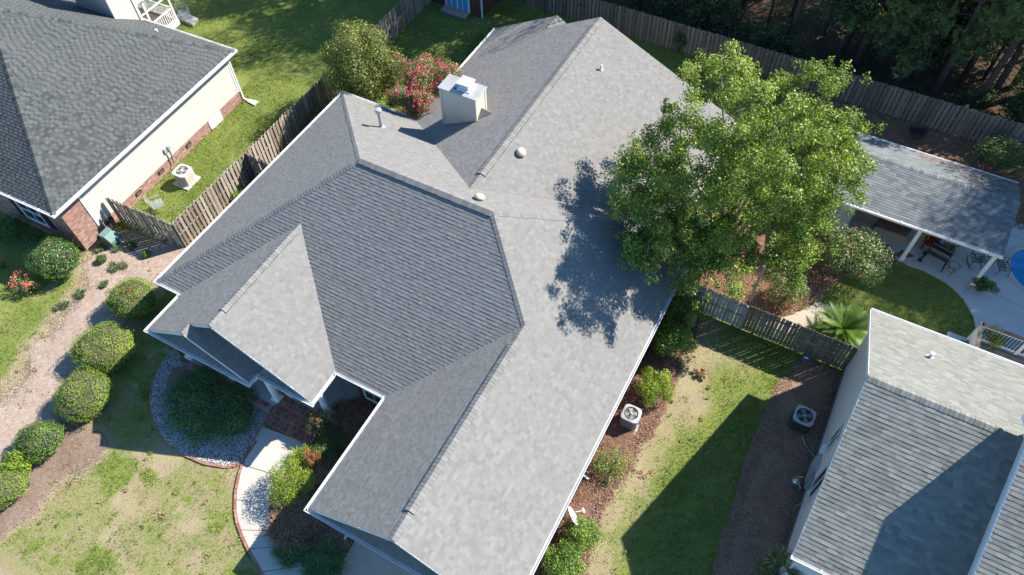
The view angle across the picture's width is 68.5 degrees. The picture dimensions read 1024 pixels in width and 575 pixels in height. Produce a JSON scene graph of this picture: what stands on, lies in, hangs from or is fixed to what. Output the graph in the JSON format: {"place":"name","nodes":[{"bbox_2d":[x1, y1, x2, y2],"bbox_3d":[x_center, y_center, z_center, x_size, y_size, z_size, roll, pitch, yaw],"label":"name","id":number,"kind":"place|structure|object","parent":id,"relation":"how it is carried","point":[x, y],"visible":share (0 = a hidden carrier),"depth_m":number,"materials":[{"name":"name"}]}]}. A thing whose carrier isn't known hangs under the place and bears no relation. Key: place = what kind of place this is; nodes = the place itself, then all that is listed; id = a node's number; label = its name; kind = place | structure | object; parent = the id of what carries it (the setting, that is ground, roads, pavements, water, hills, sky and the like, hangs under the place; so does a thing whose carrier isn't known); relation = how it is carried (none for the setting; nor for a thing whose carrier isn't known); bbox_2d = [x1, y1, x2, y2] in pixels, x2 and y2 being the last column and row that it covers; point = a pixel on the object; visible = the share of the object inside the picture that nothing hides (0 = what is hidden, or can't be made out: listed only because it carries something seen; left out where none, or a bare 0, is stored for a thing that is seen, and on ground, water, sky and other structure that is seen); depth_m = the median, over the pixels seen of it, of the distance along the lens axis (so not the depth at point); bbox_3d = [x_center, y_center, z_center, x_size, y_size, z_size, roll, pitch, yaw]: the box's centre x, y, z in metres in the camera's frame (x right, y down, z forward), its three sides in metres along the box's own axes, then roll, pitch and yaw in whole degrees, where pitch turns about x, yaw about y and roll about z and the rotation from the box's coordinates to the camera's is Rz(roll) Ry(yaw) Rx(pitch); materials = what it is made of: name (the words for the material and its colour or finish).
{"place":"outdoors","nodes":[
{"label":"outdoors","id":0,"kind":"place"},
{"bbox_2d":[2,348,321,574],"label":"grass","id":1,"kind":"structure","parent":0,"point":[137,511],"depth_m":29.40,"materials":[{"name":"green plant"}]},
{"bbox_2d":[167,367,250,435],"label":"garden soil","id":2,"kind":"structure","parent":0,"point":[170,381],"depth_m":32.25,"materials":[{"name":"black soil"}]},
{"bbox_2d":[157,362,258,446],"bbox_3d":[-12.692,4.770,31.750,4.592,1.024,3.907,23,58,17],"label":"juniper","id":3,"kind":"object","parent":2,"relation":"on","point":[201,384],"visible":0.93,"depth_m":31.43,"materials":[{"name":"green plant"}]},
{"bbox_2d":[269,426,356,559],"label":"garden soil","id":4,"kind":"structure","parent":0,"point":[321,472],"depth_m":30.04,"materials":[{"name":"brown soil"}]},
{"bbox_2d":[263,456,316,507],"bbox_3d":[-8.719,7.711,29.284,2.017,1.627,2.018,23,58,17],"label":"nandina","id":5,"kind":"object","parent":4,"relation":"on","point":[292,484],"visible":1,"depth_m":29.05,"materials":[{"name":"green plant"}]},
{"bbox_2d":[266,538,314,570],"bbox_3d":[-8.269,9.984,28.344,1.899,0.432,1.487,-19,57,-12],"label":"liriope","id":6,"kind":"object","parent":4,"relation":"on","point":[286,558],"visible":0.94,"depth_m":28.17,"materials":[{"name":"green plant"}]},
{"bbox_2d":[262,483,327,554],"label":"brown fountain grass","id":7,"kind":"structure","parent":4,"relation":"on","point":[290,521],"depth_m":28.69,"materials":[{"name":"brown plant"}]},
{"bbox_2d":[286,441,319,470],"bbox_3d":[-8.467,6.835,30.532,1.705,0.509,1.462,5,55,5],"label":"liriope","id":8,"kind":"object","parent":4,"relation":"on","point":[297,454],"visible":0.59,"depth_m":30.37,"materials":[{"name":"green plant"}]},
{"bbox_2d":[268,428,353,562],"bbox_3d":[-6.959,7.773,30.105,4.314,0.110,7.046,23,58,17],"label":"leaf debris","id":9,"kind":"object","parent":4,"relation":"on","point":[349,539],"visible":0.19,"depth_m":29.79,"materials":[{"name":"brown plant"}]},
{"bbox_2d":[296,536,349,574],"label":"liriope","id":10,"kind":"object","parent":4,"relation":"on","point":[326,559],"visible":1,"depth_m":27.94,"materials":[{"name":"green plant"}]},
{"bbox_2d":[311,424,350,464],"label":"shade shrub","id":11,"kind":"object","parent":4,"relation":"on","point":[333,449],"visible":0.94,"depth_m":30.48,"materials":[{"name":"green plant"}]},
{"bbox_2d":[330,393,377,443],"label":"brown fountain grass","id":12,"kind":"object","parent":4,"relation":"on","point":[356,414],"depth_m":31.25,"materials":[{"name":"black plant"}]},
{"bbox_2d":[335,540,413,574],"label":"driveway","id":13,"kind":"structure","parent":0,"point":[362,559],"depth_m":28.23,"materials":[{"name":"concrete"}]},
{"bbox_2d":[0,0,1023,574],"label":"lawn","id":14,"kind":"structure","parent":0,"point":[194,524],"depth_m":32.20,"materials":[{"name":"green plant"}]},
{"bbox_2d":[0,212,30,245],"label":"dark bush","id":15,"kind":"object","parent":14,"relation":"on","point":[10,221],"visible":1,"depth_m":37.10,"materials":[{"name":"green plant"}]},
{"bbox_2d":[8,269,39,295],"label":"azalea","id":16,"kind":"object","parent":14,"relation":"on","point":[29,283],"visible":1,"depth_m":35.40,"materials":[{"name":"pink plant"}]},
{"bbox_2d":[19,232,81,281],"bbox_3d":[-22.045,-1.561,35.859,3.096,1.599,2.564,23,58,17],"label":"holly bush","id":17,"kind":"object","parent":14,"relation":"on","point":[53,257],"visible":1,"depth_m":35.38,"materials":[{"name":"green plant"}]},
{"bbox_2d":[0,417,126,542],"bbox_3d":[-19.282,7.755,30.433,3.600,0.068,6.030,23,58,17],"label":"mulch bed","id":18,"kind":"object","parent":14,"relation":"on","point":[43,483],"visible":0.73,"depth_m":30.67,"materials":[{"name":"brown wood"}]},
{"bbox_2d":[0,461,29,509],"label":"clipped shrub","id":19,"kind":"object","parent":18,"relation":"on","point":[15,485],"visible":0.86,"depth_m":29.45,"materials":[{"name":"green plant"}]},
{"bbox_2d":[0,449,31,475],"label":"golden shrub","id":20,"kind":"object","parent":18,"relation":"on","point":[13,457],"visible":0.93,"depth_m":29.89,"materials":[{"name":"green plant"}]},
{"bbox_2d":[12,418,66,465],"bbox_3d":[-19.241,6.140,30.654,2.146,1.282,2.070,23,58,17],"label":"clipped shrub","id":21,"kind":"object","parent":18,"relation":"on","point":[37,442],"visible":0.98,"depth_m":30.33,"materials":[{"name":"green plant"}]},
{"bbox_2d":[51,366,114,426],"bbox_3d":[-18.045,4.503,31.700,2.544,1.415,2.568,23,58,17],"label":"clipped shrub","id":22,"kind":"object","parent":14,"relation":"on","point":[82,394],"visible":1,"depth_m":31.37,"materials":[{"name":"green plant"}]},
{"bbox_2d":[0,220,175,428],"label":"grass","id":23,"kind":"structure","parent":14,"relation":"on","point":[58,315],"depth_m":34.78,"materials":[{"name":"green plant"}]},
{"bbox_2d":[0,225,190,468],"bbox_3d":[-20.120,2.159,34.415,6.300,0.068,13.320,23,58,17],"label":"straw bed","id":24,"kind":"object","parent":14,"relation":"on","point":[69,331],"visible":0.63,"depth_m":34.26,"materials":[{"name":"beige plant"}]},
{"bbox_2d":[102,276,161,323],"bbox_3d":[-17.451,0.431,34.447,2.723,1.541,2.433,23,58,17],"label":"clipped shrub","id":25,"kind":"object","parent":24,"relation":"on","point":[134,299],"visible":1,"depth_m":34.05,"materials":[{"name":"green plant"}]},
{"bbox_2d":[65,320,136,375],"bbox_3d":[-18.048,2.552,33.018,3.112,1.478,2.652,23,58,17],"label":"clipped shrub","id":26,"kind":"object","parent":14,"relation":"on","point":[106,348],"visible":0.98,"depth_m":32.60,"materials":[{"name":"green plant"}]},
{"bbox_2d":[99,226,125,247],"bbox_3d":[-19.850,-2.462,37.253,0.777,0.774,0.740,21,58,16],"label":"utility cabinet","id":27,"kind":"object","parent":14,"relation":"on","point":[109,236],"visible":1,"depth_m":37.07,"materials":[{"name":"green metal"}]},
{"bbox_2d":[1,236,241,565],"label":"weeds","id":28,"kind":"object","parent":14,"relation":"on","point":[170,563],"visible":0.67,"depth_m":30.95,"materials":[{"name":"green plant"}]},
{"bbox_2d":[0,0,247,250],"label":"house","id":29,"kind":"structure","parent":14,"relation":"on","point":[124,102],"depth_m":37.13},
{"bbox_2d":[134,0,179,27],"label":"screened porch","id":30,"kind":"object","parent":29,"relation":"attached to","point":[166,18],"visible":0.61,"depth_m":46.87,"materials":[{"name":"white wood"}]},
{"bbox_2d":[0,319,287,574],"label":"weeds","id":31,"kind":"object","parent":14,"relation":"on","point":[39,523],"visible":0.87,"depth_m":29.75,"materials":[{"name":"green plant"}]},
{"bbox_2d":[105,197,184,247],"bbox_3d":[-18.066,-3.220,37.051,4.114,1.885,0.129,21,58,15],"label":"privacy fence","id":32,"kind":"object","parent":14,"relation":"on","point":[121,209],"visible":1,"depth_m":36.95,"materials":[{"name":"brown wood"}]},
{"bbox_2d":[172,164,200,190],"bbox_3d":[-17.238,-5.872,39.563,1.017,0.865,1.050,21,58,15],"label":"air conditioner","id":33,"kind":"object","parent":14,"relation":"on","point":[186,177],"visible":1,"depth_m":39.40,"materials":[{"name":"metal"}]},
{"bbox_2d":[150,349,268,465],"bbox_3d":[-13.357,5.243,32.097,6.840,0.055,4.230,23,58,17],"label":"gravel bed","id":34,"kind":"object","parent":14,"relation":"on","point":[197,455],"visible":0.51,"depth_m":31.39,"materials":[{"name":"grey gravel"}]},
{"bbox_2d":[149,378,263,574],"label":"brick edging","id":35,"kind":"object","parent":34,"relation":"on","point":[248,450],"visible":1,"depth_m":30.63,"materials":[{"name":"red brick"}]},
{"bbox_2d":[113,81,321,238],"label":"grass","id":36,"kind":"structure","parent":14,"relation":"on","point":[274,98],"depth_m":41.39,"materials":[{"name":"green plant"}]},
{"bbox_2d":[236,427,307,574],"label":"walkway","id":37,"kind":"structure","parent":14,"relation":"on","point":[270,449],"depth_m":29.88,"materials":[{"name":"concrete"}]},
{"bbox_2d":[175,0,408,97],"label":"grass","id":38,"kind":"structure","parent":14,"relation":"on","point":[242,42],"depth_m":47.41,"materials":[{"name":"green plant"}]},
{"bbox_2d":[172,0,431,246],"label":"privacy fence","id":39,"kind":"object","parent":14,"relation":"on","point":[191,226],"visible":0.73,"depth_m":39.81,"materials":[{"name":"brown wood"}]},
{"bbox_2d":[304,407,335,437],"bbox_3d":[-7.861,5.507,30.856,0.976,1.573,1.416,23,58,17],"label":"nandina","id":40,"kind":"object","parent":14,"relation":"on","point":[317,415],"visible":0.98,"depth_m":30.59,"materials":[{"name":"green plant"}]},
{"bbox_2d":[317,16,404,103],"bbox_3d":[-8.024,-11.826,40.744,4.581,5.510,4.941,5,55,5],"label":"crepe myrtle tree","id":41,"kind":"object","parent":14,"relation":"on","point":[355,79],"visible":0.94,"depth_m":39.43,"materials":[{"name":"green plant"}]},
{"bbox_2d":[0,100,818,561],"bbox_3d":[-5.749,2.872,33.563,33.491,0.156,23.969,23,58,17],"label":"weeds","id":42,"kind":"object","parent":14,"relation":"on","point":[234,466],"visible":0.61,"depth_m":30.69,"materials":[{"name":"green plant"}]},
{"bbox_2d":[384,81,436,118],"bbox_3d":[-5.048,-8.872,39.231,2.072,4.433,3.018,-37,62,-22],"label":"crepe myrtle tree","id":43,"kind":"object","parent":14,"relation":"on","point":[417,103],"visible":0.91,"depth_m":37.74,"materials":[{"name":"pink plant"}]},
{"bbox_2d":[388,50,464,100],"bbox_3d":[-4.261,-10.610,40.388,4.732,4.551,4.182,23,58,17],"label":"crepe myrtle tree","id":44,"kind":"object","parent":14,"relation":"on","point":[425,78],"visible":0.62,"depth_m":38.94,"materials":[{"name":"pink plant"}]},
{"bbox_2d":[143,15,735,574],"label":"brick house","id":45,"kind":"structure","parent":14,"relation":"on","point":[461,299],"depth_m":29.47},
{"bbox_2d":[430,0,499,20],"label":"brick shed","id":46,"kind":"structure","parent":14,"relation":"on","point":[463,10],"depth_m":47.74,"materials":[{"name":"red brick"}]},
{"bbox_2d":[460,25,489,57],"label":"bush","id":47,"kind":"object","parent":14,"relation":"on","point":[478,39],"visible":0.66,"depth_m":44.50,"materials":[{"name":"green plant"}]},
{"bbox_2d":[534,300,704,574],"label":"mulch bed","id":48,"kind":"object","parent":14,"relation":"on","point":[620,441],"visible":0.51,"depth_m":30.99,"materials":[{"name":"brown wood"}]},
{"bbox_2d":[541,537,587,574],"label":"hedge shrub","id":49,"kind":"object","parent":48,"relation":"on","point":[556,563],"visible":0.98,"depth_m":27.25,"materials":[{"name":"green plant"}]},
{"bbox_2d":[559,513,606,554],"bbox_3d":[2.568,9.238,28.110,1.857,1.390,1.537,23,58,17],"label":"hedge shrub","id":50,"kind":"object","parent":48,"relation":"on","point":[586,535],"visible":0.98,"depth_m":27.82,"materials":[{"name":"green plant"}]},
{"bbox_2d":[592,443,633,485],"bbox_3d":[3.840,7.067,29.891,1.600,0.957,1.697,23,58,17],"label":"thin shrub","id":51,"kind":"object","parent":48,"relation":"on","point":[601,469],"visible":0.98,"depth_m":29.75,"materials":[{"name":"green plant"}]},
{"bbox_2d":[615,404,641,434],"bbox_3d":[4.895,5.393,31.131,0.918,0.845,0.947,23,58,17],"label":"air conditioner","id":52,"kind":"object","parent":48,"relation":"on","point":[630,416],"visible":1,"depth_m":30.87,"materials":[{"name":"metal"}]},
{"bbox_2d":[634,365,675,406],"bbox_3d":[6.029,4.206,31.590,1.750,1.415,2.139,23,58,17],"label":"laurel","id":53,"kind":"object","parent":48,"relation":"on","point":[654,391],"visible":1,"depth_m":31.28,"materials":[{"name":"green plant"}]},
{"bbox_2d":[651,316,698,356],"bbox_3d":[6.944,2.203,32.754,2.089,1.800,1.888,-8,55,-4],"label":"viburnum","id":54,"kind":"object","parent":48,"relation":"on","point":[668,345],"visible":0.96,"depth_m":32.24,"materials":[{"name":"green plant"}]},
{"bbox_2d":[663,290,708,329],"bbox_3d":[7.697,1.139,33.341,1.988,2.044,1.721,23,58,17],"label":"viburnum","id":55,"kind":"object","parent":48,"relation":"on","point":[684,305],"visible":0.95,"depth_m":32.87,"materials":[{"name":"green plant"}]},
{"bbox_2d":[672,278,748,328],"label":"privacy fence","id":56,"kind":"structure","parent":14,"relation":"on","point":[730,310],"depth_m":33.52,"materials":[{"name":"grey wood"}]},
{"bbox_2d":[591,318,839,574],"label":"grass","id":57,"kind":"structure","parent":14,"relation":"on","point":[748,407],"depth_m":30.21,"materials":[{"name":"green plant"}]},
{"bbox_2d":[603,38,886,309],"bbox_3d":[8.946,-3.915,30.746,10.138,12.157,10.537,23,58,17],"label":"river birch","id":58,"kind":"object","parent":14,"relation":"on","point":[709,243],"visible":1,"depth_m":29.27,"materials":[{"name":"green plant"}]},
{"bbox_2d":[512,0,1023,153],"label":"privacy fence","id":59,"kind":"object","parent":14,"relation":"on","point":[934,113],"visible":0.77,"depth_m":42.56,"materials":[{"name":"brown wood"}]},
{"bbox_2d":[712,358,841,574],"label":"pine straw bed","id":60,"kind":"object","parent":14,"relation":"on","point":[767,455],"visible":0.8,"depth_m":30.00,"materials":[{"name":"brown plant"}]},
{"bbox_2d":[751,543,803,574],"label":"fan palm","id":61,"kind":"object","parent":60,"relation":"on","point":[786,560],"visible":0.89,"depth_m":26.34,"materials":[{"name":"green plant"}]},
{"bbox_2d":[788,405,815,433],"bbox_3d":[11.912,5.449,30.921,1.017,0.885,1.050,24,59,17],"label":"air conditioner","id":62,"kind":"object","parent":60,"relation":"on","point":[802,419],"visible":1,"depth_m":30.65,"materials":[{"name":"metal"}]},
{"bbox_2d":[739,306,856,370],"bbox_3d":[12.329,2.192,32.582,4.675,1.888,0.108,23,58,17],"label":"privacy fence","id":63,"kind":"object","parent":14,"relation":"on","point":[802,333],"visible":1,"depth_m":32.52,"materials":[{"name":"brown wood"}]},
{"bbox_2d":[695,222,913,319],"bbox_3d":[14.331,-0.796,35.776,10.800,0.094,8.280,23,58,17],"label":"pine straw bed","id":64,"kind":"object","parent":14,"relation":"on","point":[808,273],"visible":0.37,"depth_m":35.47,"materials":[{"name":"brown plant"}]},
{"bbox_2d":[767,271,810,304],"bbox_3d":[12.618,0.041,34.361,1.920,1.486,1.788,11,56,9],"label":"pittosporum","id":65,"kind":"object","parent":64,"relation":"on","point":[790,294],"visible":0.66,"depth_m":34.02,"materials":[{"name":"green plant"}]},
{"bbox_2d":[819,223,893,286],"bbox_3d":[15.835,-1.432,34.677,3.227,2.571,2.894,13,56,10],"label":"crepe myrtle","id":66,"kind":"object","parent":64,"relation":"on","point":[870,246],"visible":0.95,"depth_m":34.19,"materials":[{"name":"green plant"}]},
{"bbox_2d":[805,300,867,353],"bbox_3d":[14.652,1.778,33.107,3.038,1.468,2.844,23,58,17],"label":"sago palm","id":67,"kind":"object","parent":14,"relation":"on","point":[845,322],"visible":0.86,"depth_m":33.05,"materials":[{"name":"green plant"}]},
{"bbox_2d":[703,215,974,368],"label":"grass","id":68,"kind":"structure","parent":14,"relation":"on","point":[892,284],"depth_m":34.68,"materials":[{"name":"green plant"}]},
{"bbox_2d":[785,88,1023,229],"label":"pine straw bed","id":69,"kind":"object","parent":14,"relation":"on","point":[903,134],"visible":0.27,"depth_m":40.57,"materials":[{"name":"brown plant"}]},
{"bbox_2d":[970,133,1023,175],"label":"dark holly","id":70,"kind":"object","parent":69,"relation":"on","point":[994,152],"visible":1,"depth_m":38.37,"materials":[{"name":"green plant"}]},
{"bbox_2d":[370,0,816,225],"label":"grass","id":71,"kind":"structure","parent":0,"point":[537,19],"depth_m":46.29,"materials":[{"name":"green plant"}]},
{"bbox_2d":[766,301,831,333],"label":"sand path","id":72,"kind":"structure","parent":0,"point":[805,317],"depth_m":34.31,"materials":[{"name":"beige sand"}]},
{"bbox_2d":[595,0,1023,122],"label":"forest floor","id":73,"kind":"structure","parent":0,"point":[826,46],"depth_m":45.05,"materials":[{"name":"brown soil"}]},
{"bbox_2d":[652,0,690,20],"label":"leafy tree","id":74,"kind":"object","parent":73,"relation":"on","point":[670,6],"visible":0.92,"depth_m":45.60,"materials":[{"name":"green plant"}]},
{"bbox_2d":[670,0,721,31],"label":"leafy tree","id":75,"kind":"object","parent":73,"relation":"on","point":[696,16],"visible":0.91,"depth_m":45.01,"materials":[{"name":"green plant"}]},
{"bbox_2d":[704,0,753,39],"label":"leafy tree","id":76,"kind":"object","parent":73,"relation":"on","point":[726,20],"visible":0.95,"depth_m":44.61,"materials":[{"name":"green plant"}]},
{"bbox_2d":[737,17,771,48],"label":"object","id":77,"kind":"object","parent":73,"relation":"on","point":[752,32],"visible":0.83,"depth_m":44.13,"materials":[{"name":"green plant"}]},
{"bbox_2d":[758,16,803,52],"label":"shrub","id":78,"kind":"object","parent":73,"relation":"on","point":[781,40],"visible":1,"depth_m":43.60,"materials":[{"name":"green plant"}]},
{"bbox_2d":[785,41,816,60],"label":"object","id":79,"kind":"object","parent":73,"relation":"on","point":[795,53],"visible":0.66,"depth_m":43.13,"materials":[{"name":"green plant"}]},
{"bbox_2d":[815,0,886,63],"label":"leafy tree","id":80,"kind":"object","parent":73,"relation":"on","point":[859,6],"visible":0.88,"depth_m":41.39,"materials":[{"name":"green plant"}]},
{"bbox_2d":[835,0,935,65],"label":"pine tree","id":81,"kind":"object","parent":73,"relation":"on","point":[860,53],"visible":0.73,"depth_m":40.46,"materials":[{"name":"green plant"}]},
{"bbox_2d":[869,0,952,84],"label":"leafy tree","id":82,"kind":"object","parent":73,"relation":"on","point":[910,43],"visible":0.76,"depth_m":39.89,"materials":[{"name":"green plant"}]},
{"bbox_2d":[898,28,964,76],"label":"leafy tree","id":83,"kind":"object","parent":73,"relation":"on","point":[939,55],"visible":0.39,"depth_m":41.77,"materials":[{"name":"green plant"}]},
{"bbox_2d":[873,0,1000,86],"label":"pine tree","id":84,"kind":"object","parent":73,"relation":"on","point":[900,74],"visible":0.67,"depth_m":39.49,"materials":[{"name":"green plant"}]},
{"bbox_2d":[921,0,989,46],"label":"leafy tree","id":85,"kind":"object","parent":73,"relation":"on","point":[962,9],"visible":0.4,"depth_m":40.95,"materials":[{"name":"green plant"}]},
{"bbox_2d":[909,0,1023,95],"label":"pine tree","id":86,"kind":"object","parent":73,"relation":"on","point":[935,89],"visible":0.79,"depth_m":38.51,"materials":[{"name":"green plant"}]},
{"bbox_2d":[915,0,1023,66],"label":"pine tree","id":87,"kind":"object","parent":73,"relation":"on","point":[956,49],"visible":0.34,"depth_m":39.76,"materials":[{"name":"green plant"}]},
{"bbox_2d":[940,8,1002,66],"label":"leafy tree","id":88,"kind":"object","parent":73,"relation":"on","point":[985,52],"visible":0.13,"depth_m":42.33,"materials":[{"name":"green plant"}]},
{"bbox_2d":[959,84,1001,112],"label":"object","id":89,"kind":"object","parent":73,"relation":"on","point":[985,101],"visible":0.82,"depth_m":40.84,"materials":[{"name":"green plant"}]},
{"bbox_2d":[951,0,1023,109],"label":"pine tree","id":90,"kind":"object","parent":73,"relation":"on","point":[1013,45],"visible":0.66,"depth_m":38.67,"materials":[{"name":"green plant"}]},
{"bbox_2d":[957,0,1023,83],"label":"pine tree","id":91,"kind":"object","parent":73,"relation":"on","point":[965,73],"visible":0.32,"depth_m":41.87,"materials":[{"name":"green plant"}]},
{"bbox_2d":[967,1,1023,107],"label":"pine tree","id":92,"kind":"object","parent":73,"relation":"on","point":[1004,75],"visible":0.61,"depth_m":38.53,"materials":[{"name":"green plant"}]},
{"bbox_2d":[995,81,1023,121],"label":"leafy tree","id":93,"kind":"object","parent":73,"relation":"on","point":[1016,105],"visible":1,"depth_m":39.89,"materials":[{"name":"green plant"}]},
{"bbox_2d":[849,219,1023,356],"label":"patio","id":94,"kind":"structure","parent":0,"point":[1003,307],"depth_m":35.32,"materials":[{"name":"concrete"}]},
{"bbox_2d":[826,132,1020,285],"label":"pavilion","id":95,"kind":"structure","parent":94,"relation":"on","point":[909,190],"depth_m":34.51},
{"bbox_2d":[918,153,1020,200],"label":"pine needles","id":96,"kind":"object","parent":95,"relation":"on","point":[976,171],"visible":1,"depth_m":35.29,"materials":[{"name":"brown plant"}]},
{"bbox_2d":[918,242,954,271],"bbox_3d":[19.997,-1.602,35.250,1.171,1.560,0.640,36,63,24],"label":"barrel grill","id":97,"kind":"object","parent":94,"relation":"on","point":[936,250],"visible":1,"depth_m":35.01,"materials":[{"name":"black metal"}]},
{"bbox_2d":[971,276,1000,293],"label":"potted plant","id":98,"kind":"object","parent":94,"relation":"on","point":[983,284],"visible":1,"depth_m":34.52,"materials":[{"name":"green plant"}]},
{"bbox_2d":[1004,244,1023,291],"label":"swimming pool","id":99,"kind":"structure","parent":94,"relation":"in","point":[1015,254],"depth_m":35.81,"materials":[{"name":"liquid"}]},
{"bbox_2d":[961,322,1023,364],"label":"wooden deck","id":100,"kind":"structure","parent":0,"point":[974,338],"depth_m":31.81,"materials":[{"name":"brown wood"}]},
{"label":"ground","id":101,"kind":"structure","parent":0,"visible":0},
{"bbox_2d":[778,308,1023,574],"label":"gabled house","id":102,"kind":"structure","parent":101,"relation":"on","point":[916,467],"depth_m":24.00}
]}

